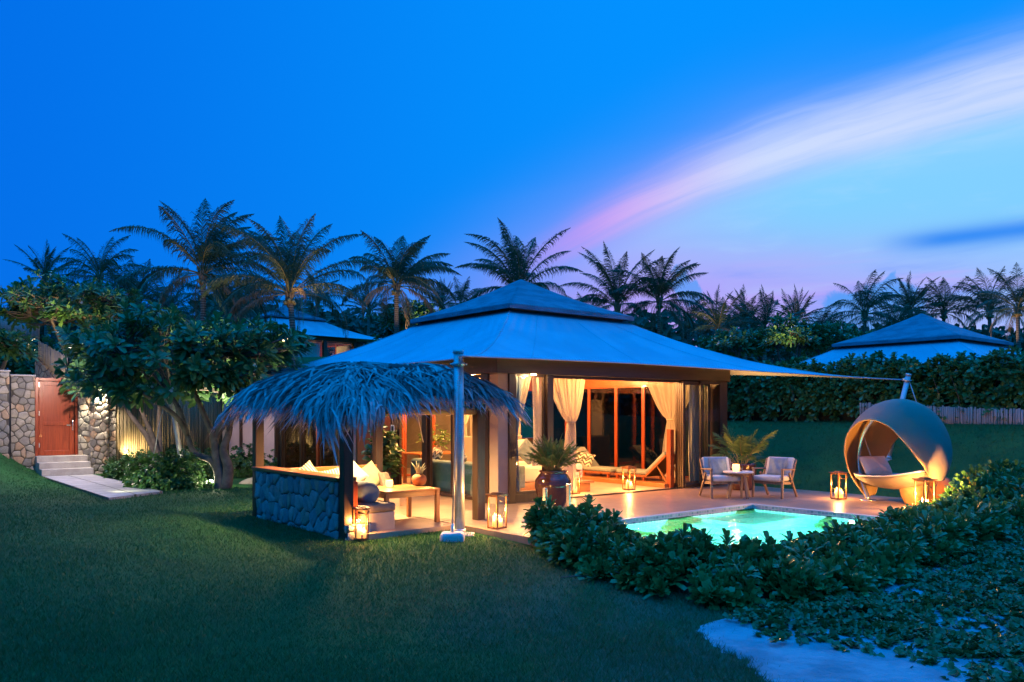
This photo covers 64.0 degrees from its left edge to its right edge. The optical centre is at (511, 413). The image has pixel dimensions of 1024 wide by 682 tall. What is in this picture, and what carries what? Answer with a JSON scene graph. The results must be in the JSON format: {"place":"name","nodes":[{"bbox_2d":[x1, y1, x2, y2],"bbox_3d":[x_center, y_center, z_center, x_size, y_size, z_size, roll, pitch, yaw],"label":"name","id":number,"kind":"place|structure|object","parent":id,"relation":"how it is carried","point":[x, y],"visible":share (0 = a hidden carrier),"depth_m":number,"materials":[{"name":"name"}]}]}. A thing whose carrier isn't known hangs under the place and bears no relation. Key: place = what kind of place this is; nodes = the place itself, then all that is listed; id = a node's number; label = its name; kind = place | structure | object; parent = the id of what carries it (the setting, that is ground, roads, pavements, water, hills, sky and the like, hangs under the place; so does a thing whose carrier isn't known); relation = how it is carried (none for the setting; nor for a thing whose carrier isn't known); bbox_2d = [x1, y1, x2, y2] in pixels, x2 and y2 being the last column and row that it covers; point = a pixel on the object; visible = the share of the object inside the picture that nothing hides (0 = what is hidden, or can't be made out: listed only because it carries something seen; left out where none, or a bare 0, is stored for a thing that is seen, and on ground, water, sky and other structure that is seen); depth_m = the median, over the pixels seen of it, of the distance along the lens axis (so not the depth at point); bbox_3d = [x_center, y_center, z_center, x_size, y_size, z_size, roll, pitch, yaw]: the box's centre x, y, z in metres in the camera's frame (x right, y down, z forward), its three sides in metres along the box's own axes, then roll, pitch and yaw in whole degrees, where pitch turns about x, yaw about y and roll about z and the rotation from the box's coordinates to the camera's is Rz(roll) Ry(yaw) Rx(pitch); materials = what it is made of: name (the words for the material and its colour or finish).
{"place":"outdoors","nodes":[
{"label":"outdoors","id":0,"kind":"place"},
{"bbox_2d":[43,474,162,499],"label":"path","id":1,"kind":"structure","parent":0,"point":[103,488],"depth_m":19.12,"materials":[{"name":"concrete"}]},
{"bbox_2d":[360,513,454,540],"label":"patio","id":2,"kind":"structure","parent":0,"point":[404,524],"depth_m":12.26,"materials":[{"name":"stone"}]},
{"bbox_2d":[251,464,399,540],"bbox_3d":[-2.452,1.550,13.483,2.472,1.280,3.378,0,0,-39],"label":"corner bench","id":3,"kind":"object","parent":2,"relation":"on","point":[309,500],"visible":0.62,"depth_m":12.42,"materials":[{"name":"stone"}]},
{"bbox_2d":[358,500,394,513],"bbox_3d":[-2.222,1.373,12.264,0.550,0.130,0.980,0,0,-39],"label":"seat cushion","id":4,"kind":"object","parent":3,"relation":"on","point":[378,506],"visible":0.48,"depth_m":11.90,"materials":[{"name":"beige fabric"}]},
{"bbox_2d":[358,481,378,502],"bbox_3d":[-2.232,1.170,12.205,0.330,0.327,0.540,0,0,-39],"label":"bolster","id":5,"kind":"object","parent":4,"relation":"on","point":[368,492],"visible":0.57,"depth_m":11.99,"materials":[{"name":"grey fabric"}]},
{"bbox_2d":[352,505,369,539],"bbox_3d":[-2.114,1.529,11.480,0.224,0.462,0.253,0,0,-20],"label":"candle lantern","id":6,"kind":"object","parent":2,"relation":"on","point":[359,531],"visible":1,"depth_m":11.44,"materials":[{"name":"orange metal"}]},
{"bbox_2d":[378,484,439,521],"bbox_3d":[-1.774,1.425,12.783,0.964,0.530,0.920,0,0,-39],"label":"coffee table","id":7,"kind":"object","parent":2,"relation":"on","point":[408,491],"visible":0.68,"depth_m":12.66,"materials":[{"name":"brown wood"}]},
{"bbox_2d":[0,357,1023,681],"bbox_3d":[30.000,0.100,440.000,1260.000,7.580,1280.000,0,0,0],"label":"lawn","id":8,"kind":"structure","parent":0,"point":[902,455],"depth_m":9.26,"materials":[{"name":"plant"}]},
{"bbox_2d":[0,370,9,458],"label":"stone wall","id":9,"kind":"structure","parent":8,"relation":"on","point":[5,413],"depth_m":22.23,"materials":[{"name":"stone"}]},
{"bbox_2d":[0,328,41,369],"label":"frangipani tree","id":10,"kind":"object","parent":8,"relation":"on","point":[11,342],"visible":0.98,"depth_m":25.35,"materials":[{"name":"green plant"}]},
{"bbox_2d":[10,374,35,469],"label":"stone wall","id":11,"kind":"structure","parent":8,"relation":"on","point":[22,419],"depth_m":22.74,"materials":[{"name":"stone"}]},
{"bbox_2d":[35,377,77,455],"bbox_3d":[-12.986,0.100,23.345,1.074,2.220,0.183,0,0,-39],"label":"door frame","id":12,"kind":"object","parent":11,"relation":"attached to","point":[56,422],"depth_m":23.31,"materials":[{"name":"brown wood"}]},
{"bbox_2d":[39,381,73,455],"bbox_3d":[-12.967,0.140,23.326,0.914,2.100,0.128,0,0,-39],"label":"door leaf","id":13,"kind":"structure","parent":12,"relation":"in","point":[56,410],"depth_m":23.32,"materials":[{"name":"brown wood"}]},
{"bbox_2d":[0,334,62,374],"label":"bush","id":14,"kind":"object","parent":8,"relation":"on","point":[13,366],"visible":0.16,"depth_m":35.19,"materials":[{"name":"green plant"}]},
{"bbox_2d":[3,241,78,345],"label":"palm tree","id":15,"kind":"object","parent":8,"relation":"on","point":[47,269],"visible":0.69,"depth_m":51.85,"materials":[{"name":"green plant"}]},
{"bbox_2d":[35,357,59,381],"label":"retaining wall","id":16,"kind":"structure","parent":8,"relation":"on","point":[42,370],"depth_m":29.21,"materials":[{"name":"stone"}]},
{"bbox_2d":[38,341,67,381],"bbox_3d":[-16.286,-1.786,29.054,1.782,1.706,0.084,0,0,31],"label":"reed fence","id":17,"kind":"object","parent":16,"relation":"on","point":[49,355],"visible":0.72,"depth_m":29.14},
{"bbox_2d":[35,455,93,475],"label":"garden steps","id":18,"kind":"structure","parent":8,"relation":"on","point":[55,465],"depth_m":22.81,"materials":[{"name":"concrete"}]},
{"bbox_2d":[0,267,145,371],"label":"frangipani tree","id":19,"kind":"object","parent":8,"relation":"on","point":[59,302],"visible":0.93,"depth_m":28.69,"materials":[{"name":"green plant"}]},
{"bbox_2d":[78,388,91,465],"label":"stone wall","id":20,"kind":"structure","parent":8,"relation":"on","point":[84,425],"depth_m":23.72,"materials":[{"name":"stone"}]},
{"bbox_2d":[48,233,146,293],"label":"palm tree","id":21,"kind":"object","parent":8,"relation":"on","point":[101,266],"visible":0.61,"depth_m":45.66,"materials":[{"name":"green plant"}]},
{"bbox_2d":[58,317,139,362],"bbox_3d":[-13.089,-1.864,27.023,3.294,2.610,2.925,0,0,0],"label":"frangipani tree","id":22,"kind":"object","parent":8,"relation":"on","point":[87,322],"visible":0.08,"depth_m":26.21,"materials":[{"name":"green plant"}]},
{"bbox_2d":[89,389,109,473],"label":"stone pillar","id":23,"kind":"structure","parent":8,"relation":"on","point":[99,433],"depth_m":23.85,"materials":[{"name":"stone"}]},
{"bbox_2d":[100,449,160,479],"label":"shrub","id":24,"kind":"object","parent":8,"relation":"on","point":[113,468],"visible":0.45,"depth_m":21.91,"materials":[{"name":"green plant"}]},
{"bbox_2d":[59,351,214,461],"bbox_3d":[-10.699,-0.188,23.611,4.329,4.010,3.352,0,0,0],"label":"frangipani tree","id":25,"kind":"object","parent":8,"relation":"on","point":[149,437],"visible":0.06,"depth_m":23.46,"materials":[{"name":"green plant"}]},
{"bbox_2d":[103,254,187,311],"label":"palm tree","id":26,"kind":"object","parent":8,"relation":"on","point":[152,297],"visible":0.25,"depth_m":47.60,"materials":[{"name":"green plant"}]},
{"bbox_2d":[122,448,213,490],"bbox_3d":[-8.041,1.336,19.176,1.855,1.070,1.577,0,0,-35],"label":"shrub","id":27,"kind":"object","parent":8,"relation":"on","point":[165,473],"visible":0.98,"depth_m":18.92,"materials":[{"name":"green plant"}]},
{"bbox_2d":[116,393,221,466],"bbox_3d":[-10.422,0.609,25.816,3.990,2.762,0.092,0,0,-44],"label":"bamboo fence","id":28,"kind":"object","parent":8,"relation":"on","point":[198,431],"visible":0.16,"depth_m":25.46,"materials":[{"name":"wood"}]},
{"bbox_2d":[50,297,316,488],"bbox_3d":[-7.803,-0.450,19.759,5.806,4.567,4.946,0,0,-29],"label":"frangipani tree","id":29,"kind":"object","parent":8,"relation":"on","point":[114,364],"visible":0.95,"depth_m":18.45,"materials":[{"name":"green plant"}]},
{"bbox_2d":[109,198,282,328],"bbox_3d":[-13.276,-5.203,35.113,7.496,8.847,6.724,0,0,0],"label":"palm tree","id":30,"kind":"object","parent":8,"relation":"on","point":[213,242],"visible":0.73,"depth_m":34.60,"materials":[{"name":"green plant"}]},
{"bbox_2d":[163,256,269,323],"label":"palm tree","id":31,"kind":"object","parent":8,"relation":"on","point":[216,307],"visible":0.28,"depth_m":43.88,"materials":[{"name":"green plant"}]},
{"bbox_2d":[211,443,277,477],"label":"shrub","id":32,"kind":"object","parent":8,"relation":"on","point":[241,462],"visible":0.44,"depth_m":22.51,"materials":[{"name":"green plant"}]},
{"bbox_2d":[197,213,379,365],"bbox_3d":[-9.410,-4.248,34.115,7.300,8.775,8.241,0,0,0],"label":"palm tree","id":33,"kind":"object","parent":8,"relation":"on","point":[290,273],"visible":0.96,"depth_m":33.74,"materials":[{"name":"green plant"}]},
{"bbox_2d":[247,305,380,356],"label":"villa","id":34,"kind":"object","parent":8,"relation":"on","point":[326,335],"visible":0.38,"depth_m":54.73,"materials":[{"name":"fabric"}]},
{"bbox_2d":[293,271,347,316],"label":"palm tree","id":35,"kind":"object","parent":8,"relation":"on","point":[328,295],"visible":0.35,"depth_m":56.01,"materials":[{"name":"green plant"}]},
{"bbox_2d":[222,382,471,477],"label":"guest wing","id":36,"kind":"structure","parent":8,"relation":"on","point":[296,448],"depth_m":23.05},
{"bbox_2d":[283,411,298,467],"bbox_3d":[-5.971,0.470,22.312,0.050,2.400,1.130,0,0,-39],"label":"glass door","id":37,"kind":"structure","parent":36,"relation":"in","point":[290,439],"depth_m":22.42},
{"bbox_2d":[303,421,315,466],"bbox_3d":[-5.262,0.470,21.439,0.050,2.400,0.880,0,0,-39],"label":"glass door","id":38,"kind":"structure","parent":36,"relation":"in","point":[309,442],"depth_m":21.50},
{"bbox_2d":[335,277,400,342],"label":"palm tree","id":39,"kind":"object","parent":8,"relation":"on","point":[374,304],"visible":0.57,"depth_m":61.84,"materials":[{"name":"green plant"}]},
{"bbox_2d":[341,230,461,333],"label":"palm tree","id":40,"kind":"object","parent":8,"relation":"on","point":[396,270],"visible":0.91,"depth_m":41.69,"materials":[{"name":"green plant"}]},
{"bbox_2d":[375,297,440,331],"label":"frangipani tree","id":41,"kind":"object","parent":8,"relation":"on","point":[418,309],"visible":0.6,"depth_m":45.25,"materials":[{"name":"green plant"}]},
{"bbox_2d":[440,350,473,541],"bbox_3d":[-0.776,0.490,11.770,0.465,2.841,0.779,0,0,0],"label":"canopy mast","id":42,"kind":"object","parent":8,"relation":"on","point":[457,532],"visible":0.8,"depth_m":11.93,"materials":[{"name":"metal"}]},
{"bbox_2d":[430,276,484,307],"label":"palm tree","id":43,"kind":"object","parent":8,"relation":"on","point":[461,293],"visible":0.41,"depth_m":61.77,"materials":[{"name":"green plant"}]},
{"bbox_2d":[0,294,1023,407],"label":"woods","id":44,"kind":"object","parent":8,"relation":"on","point":[353,322],"visible":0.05,"depth_m":64.99,"materials":[{"name":"plant"}]},
{"bbox_2d":[455,217,582,299],"bbox_3d":[0.421,-4.688,40.169,6.491,9.496,6.081,0,0,-21],"label":"palm tree","id":45,"kind":"object","parent":8,"relation":"on","point":[514,270],"visible":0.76,"depth_m":39.44,"materials":[{"name":"green plant"}]},
{"bbox_2d":[250,279,905,504],"bbox_3d":[0.279,-0.589,19.691,12.566,5.259,12.560,0,0,-39],"label":"villa","id":46,"kind":"object","parent":8,"relation":"on","point":[503,337],"visible":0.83,"depth_m":18.30,"materials":[{"name":"fabric"}]},
{"bbox_2d":[429,415,453,496],"bbox_3d":[-1.438,0.465,16.701,0.060,2.410,0.860,0,0,-39],"label":"window","id":47,"kind":"structure","parent":46,"relation":"in","point":[452,416],"depth_m":16.98,"materials":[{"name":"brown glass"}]},
{"bbox_2d":[411,458,519,494],"bbox_3d":[-1.036,1.335,17.284,0.960,0.700,2.720,0,0,-39],"label":"sofa","id":48,"kind":"object","parent":46,"relation":"on","point":[442,475],"visible":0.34,"depth_m":17.00,"materials":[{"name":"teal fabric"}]},
{"bbox_2d":[516,374,544,502],"bbox_3d":[0.325,0.470,15.737,0.780,2.440,0.100,0,0,-39],"label":"window","id":49,"kind":"structure","parent":46,"relation":"in","point":[521,496],"depth_m":15.74,"materials":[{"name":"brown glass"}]},
{"bbox_2d":[532,377,541,465],"bbox_3d":[0.631,0.090,17.079,0.550,2.000,0.066,0,0,-39],"label":"curtain","id":50,"kind":"object","parent":46,"relation":"hanging from","point":[537,401],"visible":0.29,"depth_m":17.00,"materials":[{"name":"beige fabric"}]},
{"bbox_2d":[554,378,584,490],"bbox_3d":[1.100,0.320,16.739,1.250,2.540,0.182,0,0,-39],"label":"curtain","id":51,"kind":"object","parent":46,"relation":"hanging from","point":[568,395],"visible":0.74,"depth_m":16.79,"materials":[{"name":"fabric"}]},
{"bbox_2d":[566,387,588,451],"bbox_3d":[1.872,0.430,23.283,0.060,2.320,0.922,0,0,-39],"label":"window","id":52,"kind":"structure","parent":46,"relation":"in","point":[582,423],"depth_m":23.07,"materials":[{"name":"red wood"}]},
{"bbox_2d":[589,386,615,466],"bbox_3d":[2.493,0.430,22.519,0.060,2.320,1.032,0,0,-39],"label":"window","id":53,"kind":"structure","parent":46,"relation":"in","point":[602,400],"depth_m":22.49,"materials":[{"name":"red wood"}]},
{"bbox_2d":[616,385,642,468],"bbox_3d":[3.127,0.430,21.738,0.060,2.320,0.962,0,0,-39],"label":"window","id":54,"kind":"structure","parent":46,"relation":"in","point":[629,399],"depth_m":21.74,"materials":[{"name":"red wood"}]},
{"bbox_2d":[615,451,674,481],"bbox_3d":[3.276,1.243,19.652,0.650,0.712,1.620,0,0,-39],"label":"sun lounger","id":55,"kind":"object","parent":46,"relation":"on","point":[657,466],"visible":0.76,"depth_m":19.31,"materials":[{"name":"red wood"}]},
{"bbox_2d":[643,385,666,468],"bbox_3d":[3.795,0.430,20.918,0.060,2.320,1.142,0,0,-39],"label":"window","id":56,"kind":"structure","parent":46,"relation":"in","point":[654,423],"depth_m":21.15,"materials":[{"name":"red wood"}]},
{"bbox_2d":[647,382,689,477],"bbox_3d":[3.923,0.390,20.203,0.181,2.360,1.600,0,0,-39],"label":"curtain","id":57,"kind":"object","parent":46,"relation":"hanging from","point":[663,394],"visible":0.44,"depth_m":20.29,"materials":[{"name":"fabric"}]},
{"bbox_2d":[677,383,703,486],"bbox_3d":[4.141,0.473,18.898,0.946,2.406,0.050,0,0,-39],"label":"sliding door","id":58,"kind":"structure","parent":46,"relation":"in","point":[678,384],"depth_m":18.59,"materials":[{"name":"brown glass"}]},
{"bbox_2d":[688,385,698,480],"bbox_3d":[4.399,0.455,19.395,0.680,2.370,0.101,0,0,-39],"label":"curtain","id":59,"kind":"object","parent":46,"relation":"hanging from","point":[693,450],"visible":0.69,"depth_m":19.30,"materials":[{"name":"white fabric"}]},
{"bbox_2d":[682,381,709,487],"bbox_3d":[4.220,0.473,18.779,0.970,2.406,0.050,0,0,-39],"label":"sliding door","id":60,"kind":"structure","parent":46,"relation":"in","point":[684,383],"depth_m":18.62,"materials":[{"name":"brown glass"}]},
{"bbox_2d":[700,381,721,485],"bbox_3d":[4.610,0.460,19.010,0.760,2.400,0.050,0,0,-39],"label":"window frame","id":61,"kind":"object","parent":46,"relation":"in","point":[701,382],"depth_m":18.87,"materials":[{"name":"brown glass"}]},
{"bbox_2d":[521,494,635,562],"bbox_3d":[0.949,1.530,10.806,1.493,0.822,1.477,0,0,-21],"label":"beach shrub","id":62,"kind":"object","parent":8,"relation":"on","point":[544,522],"visible":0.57,"depth_m":10.66,"materials":[{"name":"green plant"}]},
{"bbox_2d":[560,242,666,317],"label":"palm tree","id":63,"kind":"object","parent":8,"relation":"on","point":[610,286],"visible":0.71,"depth_m":42.66,"materials":[{"name":"green plant"}]},
{"bbox_2d":[542,521,690,591],"bbox_3d":[1.238,1.641,9.774,2.134,0.662,1.770,0,0,-35],"label":"beach shrub","id":64,"kind":"object","parent":8,"relation":"on","point":[589,558],"visible":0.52,"depth_m":9.73,"materials":[{"name":"green plant"}]},
{"bbox_2d":[394,484,916,545],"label":"pool deck","id":65,"kind":"structure","parent":8,"relation":"on","point":[636,504],"depth_m":15.21,"materials":[{"name":"stone"}]},
{"bbox_2d":[204,361,533,539],"bbox_3d":[-2.416,0.573,13.444,4.147,2.833,5.029,0,0,-39],"label":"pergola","id":66,"kind":"object","parent":65,"relation":"on","point":[328,400],"visible":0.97,"depth_m":11.96,"materials":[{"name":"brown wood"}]},
{"bbox_2d":[385,398,476,440],"bbox_3d":[-1.398,0.065,12.360,2.170,0.753,0.182,0,0,-39],"label":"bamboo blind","id":67,"kind":"object","parent":66,"relation":"hanging from","point":[468,410],"visible":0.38,"depth_m":12.51,"materials":[{"name":"wood"}]},
{"bbox_2d":[361,415,405,479],"bbox_3d":[-2.744,0.813,17.433,1.002,1.753,1.157,0,0,0],"label":"potted plant","id":68,"kind":"object","parent":65,"relation":"on","point":[390,449],"visible":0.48,"depth_m":17.21,"materials":[{"name":"green plant"}]},
{"bbox_2d":[485,492,508,529],"bbox_3d":[-0.206,1.427,12.060,0.288,0.525,0.254,0,0,42],"label":"candle lantern","id":69,"kind":"object","parent":65,"relation":"on","point":[497,522],"visible":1,"depth_m":12.06,"materials":[{"name":"beige"}]},
{"bbox_2d":[520,433,588,506],"bbox_3d":[0.769,1.019,14.889,1.197,1.341,1.442,0,0,-15],"label":"plant urn","id":70,"kind":"object","parent":65,"relation":"on","point":[555,480],"visible":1,"depth_m":14.63,"materials":[{"name":"brown ceramic"}]},
{"bbox_2d":[699,457,742,498],"bbox_3d":[4.228,1.298,16.608,0.665,0.808,0.718,0,0,-8],"label":"armchair","id":71,"kind":"object","parent":65,"relation":"on","point":[712,469],"visible":0.91,"depth_m":16.63,"materials":[{"name":"fabric"}]},
{"bbox_2d":[607,503,878,544],"bbox_3d":[3.566,2.362,12.655,4.830,1.356,3.030,0,0,-39],"label":"pool basin","id":72,"kind":"object","parent":65,"relation":"in","point":[667,516],"visible":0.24,"depth_m":14.17,"materials":[{"name":"tile"}]},
{"bbox_2d":[626,509,854,547],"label":"water","id":73,"kind":"structure","parent":72,"relation":"in","point":[753,523],"depth_m":13.09,"materials":[{"name":"liquid"}]},
{"bbox_2d":[709,424,777,490],"bbox_3d":[5.124,0.958,18.093,1.612,1.464,1.848,0,0,0],"label":"potted plant","id":74,"kind":"object","parent":65,"relation":"on","point":[735,446],"visible":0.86,"depth_m":17.91,"materials":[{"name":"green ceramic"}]},
{"bbox_2d":[752,457,797,498],"bbox_3d":[5.322,1.298,16.603,0.665,0.808,0.718,0,0,44],"label":"armchair","id":75,"kind":"object","parent":65,"relation":"on","point":[779,470],"visible":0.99,"depth_m":16.57,"materials":[{"name":"grey wood"}]},
{"bbox_2d":[844,399,952,500],"bbox_3d":[7.251,0.719,15.393,1.443,1.987,2.130,0,0,-26],"label":"hanging pod chair","id":76,"kind":"object","parent":65,"relation":"on","point":[919,430],"visible":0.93,"depth_m":14.90,"materials":[{"name":"grey wicker"}]},
{"bbox_2d":[858,456,892,474],"bbox_3d":[7.069,1.010,15.924,0.660,0.420,0.223,0,-32,-20],"label":"throw pillow","id":77,"kind":"object","parent":76,"relation":"on","point":[875,465],"visible":0.99,"depth_m":15.83,"materials":[{"name":"beige fabric"}]},
{"bbox_2d":[608,247,718,340],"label":"palm tree","id":78,"kind":"object","parent":8,"relation":"on","point":[657,282],"visible":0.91,"depth_m":41.54,"materials":[{"name":"green plant"}]},
{"bbox_2d":[656,294,715,344],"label":"palm tree","id":79,"kind":"object","parent":8,"relation":"on","point":[688,324],"visible":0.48,"depth_m":51.89,"materials":[{"name":"green plant"}]},
{"bbox_2d":[681,286,760,339],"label":"palm tree","id":80,"kind":"object","parent":8,"relation":"on","point":[717,320],"visible":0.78,"depth_m":49.62,"materials":[{"name":"green plant"}]},
{"bbox_2d":[695,326,767,359],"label":"frangipani tree","id":81,"kind":"object","parent":8,"relation":"on","point":[721,342],"visible":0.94,"depth_m":36.47,"materials":[{"name":"green plant"}]},
{"bbox_2d":[610,522,885,610],"bbox_3d":[2.575,1.671,9.114,2.958,0.876,2.075,0,0,0],"label":"beach shrub","id":82,"kind":"object","parent":8,"relation":"on","point":[745,571],"visible":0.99,"depth_m":8.74,"materials":[{"name":"green plant"}]},
{"bbox_2d":[726,284,812,363],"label":"palm tree","id":83,"kind":"object","parent":8,"relation":"on","point":[765,315],"visible":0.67,"depth_m":49.58,"materials":[{"name":"green plant"}]},
{"bbox_2d":[756,312,836,362],"bbox_3d":[12.469,-2.083,35.911,3.660,4.806,3.179,0,0,0],"label":"frangipani tree","id":84,"kind":"object","parent":8,"relation":"on","point":[792,333],"visible":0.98,"depth_m":35.50,"materials":[{"name":"green plant"}]},
{"bbox_2d":[770,284,827,356],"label":"palm tree","id":85,"kind":"object","parent":8,"relation":"on","point":[795,308],"visible":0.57,"depth_m":57.53,"materials":[{"name":"green plant"}]},
{"bbox_2d":[792,319,871,356],"bbox_3d":[14.387,-1.970,36.970,3.415,4.581,3.226,0,0,37],"label":"frangipani tree","id":86,"kind":"object","parent":8,"relation":"on","point":[846,332],"visible":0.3,"depth_m":36.49,"materials":[{"name":"green plant"}]},
{"bbox_2d":[765,521,942,586],"bbox_3d":[4.053,1.711,9.902,2.130,0.636,1.760,0,0,-41],"label":"beach shrub","id":87,"kind":"object","parent":8,"relation":"on","point":[889,561],"visible":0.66,"depth_m":9.69,"materials":[{"name":"green plant"}]},
{"bbox_2d":[823,269,906,333],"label":"palm tree","id":88,"kind":"object","parent":8,"relation":"on","point":[867,304],"visible":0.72,"depth_m":54.82,"materials":[{"name":"green plant"}]},
{"bbox_2d":[722,524,1023,681],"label":"ground cover","id":89,"kind":"object","parent":8,"relation":"on","point":[989,573],"visible":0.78,"depth_m":7.78,"materials":[{"name":"green plant"}]},
{"bbox_2d":[727,345,1023,423],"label":"tall hedge","id":90,"kind":"object","parent":8,"relation":"on","point":[994,378],"visible":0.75,"depth_m":21.62,"materials":[{"name":"green plant"}]},
{"bbox_2d":[857,299,919,330],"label":"palm tree","id":91,"kind":"object","parent":8,"relation":"on","point":[902,317],"visible":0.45,"depth_m":51.95,"materials":[{"name":"green plant"}]},
{"bbox_2d":[819,505,981,565],"bbox_3d":[5.301,1.609,10.975,2.200,0.689,1.744,0,0,-40],"label":"beach shrub","id":92,"kind":"object","parent":8,"relation":"on","point":[950,534],"visible":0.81,"depth_m":10.65,"materials":[{"name":"green plant"}]},
{"bbox_2d":[873,270,941,319],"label":"palm tree","id":93,"kind":"object","parent":8,"relation":"on","point":[909,294],"visible":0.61,"depth_m":57.65,"materials":[{"name":"green plant"}]},
{"bbox_2d":[799,313,1020,368],"bbox_3d":[14.300,0.762,28.600,13.955,8.497,13.955,0,0,-39],"label":"villa","id":94,"kind":"object","parent":8,"relation":"on","point":[921,337],"visible":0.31,"depth_m":27.26,"materials":[{"name":"fabric"}]},
{"bbox_2d":[860,402,1023,424],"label":"bamboo fence","id":95,"kind":"object","parent":8,"relation":"on","point":[965,416],"visible":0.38,"depth_m":19.39,"materials":[{"name":"wood"}]},
{"bbox_2d":[905,276,984,329],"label":"palm tree","id":96,"kind":"object","parent":8,"relation":"on","point":[943,304],"visible":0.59,"depth_m":57.43,"materials":[{"name":"green plant"}]},
{"bbox_2d":[885,494,1023,542],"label":"beach shrub","id":97,"kind":"object","parent":8,"relation":"on","point":[993,520],"visible":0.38,"depth_m":11.70,"materials":[{"name":"green plant"}]},
{"bbox_2d":[903,471,1023,518],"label":"beach shrub","id":98,"kind":"object","parent":8,"relation":"on","point":[968,492],"visible":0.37,"depth_m":13.58,"materials":[{"name":"green plant"}]},
{"bbox_2d":[935,459,1023,500],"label":"beach shrub","id":99,"kind":"object","parent":8,"relation":"on","point":[1004,471],"visible":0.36,"depth_m":15.62,"materials":[{"name":"green plant"}]},
{"bbox_2d":[942,266,1023,336],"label":"palm tree","id":100,"kind":"object","parent":8,"relation":"on","point":[987,307],"visible":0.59,"depth_m":55.84,"materials":[{"name":"green plant"}]},
{"bbox_2d":[967,264,1023,351],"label":"palm tree","id":101,"kind":"object","parent":8,"relation":"on","point":[1017,308],"visible":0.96,"depth_m":50.06,"materials":[{"name":"green plant"}]},
{"bbox_2d":[0,0,1023,368],"label":"sky","id":102,"kind":"structure","parent":0,"point":[812,145],"materials":[{"name":"blue"}]},
{"bbox_2d":[464,435,584,490],"bbox_3d":[0.120,1.110,18.577,2.075,1.150,2.310,0,0,-39],"label":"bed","id":103,"kind":"object","parent":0,"point":[530,473],"visible":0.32,"depth_m":17.46,"materials":[{"name":"white fabric"}]},
{"bbox_2d":[697,539,1023,681],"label":"sand","id":104,"kind":"structure","parent":0,"point":[813,660],"depth_m":6.68,"materials":[{"name":"sand"}]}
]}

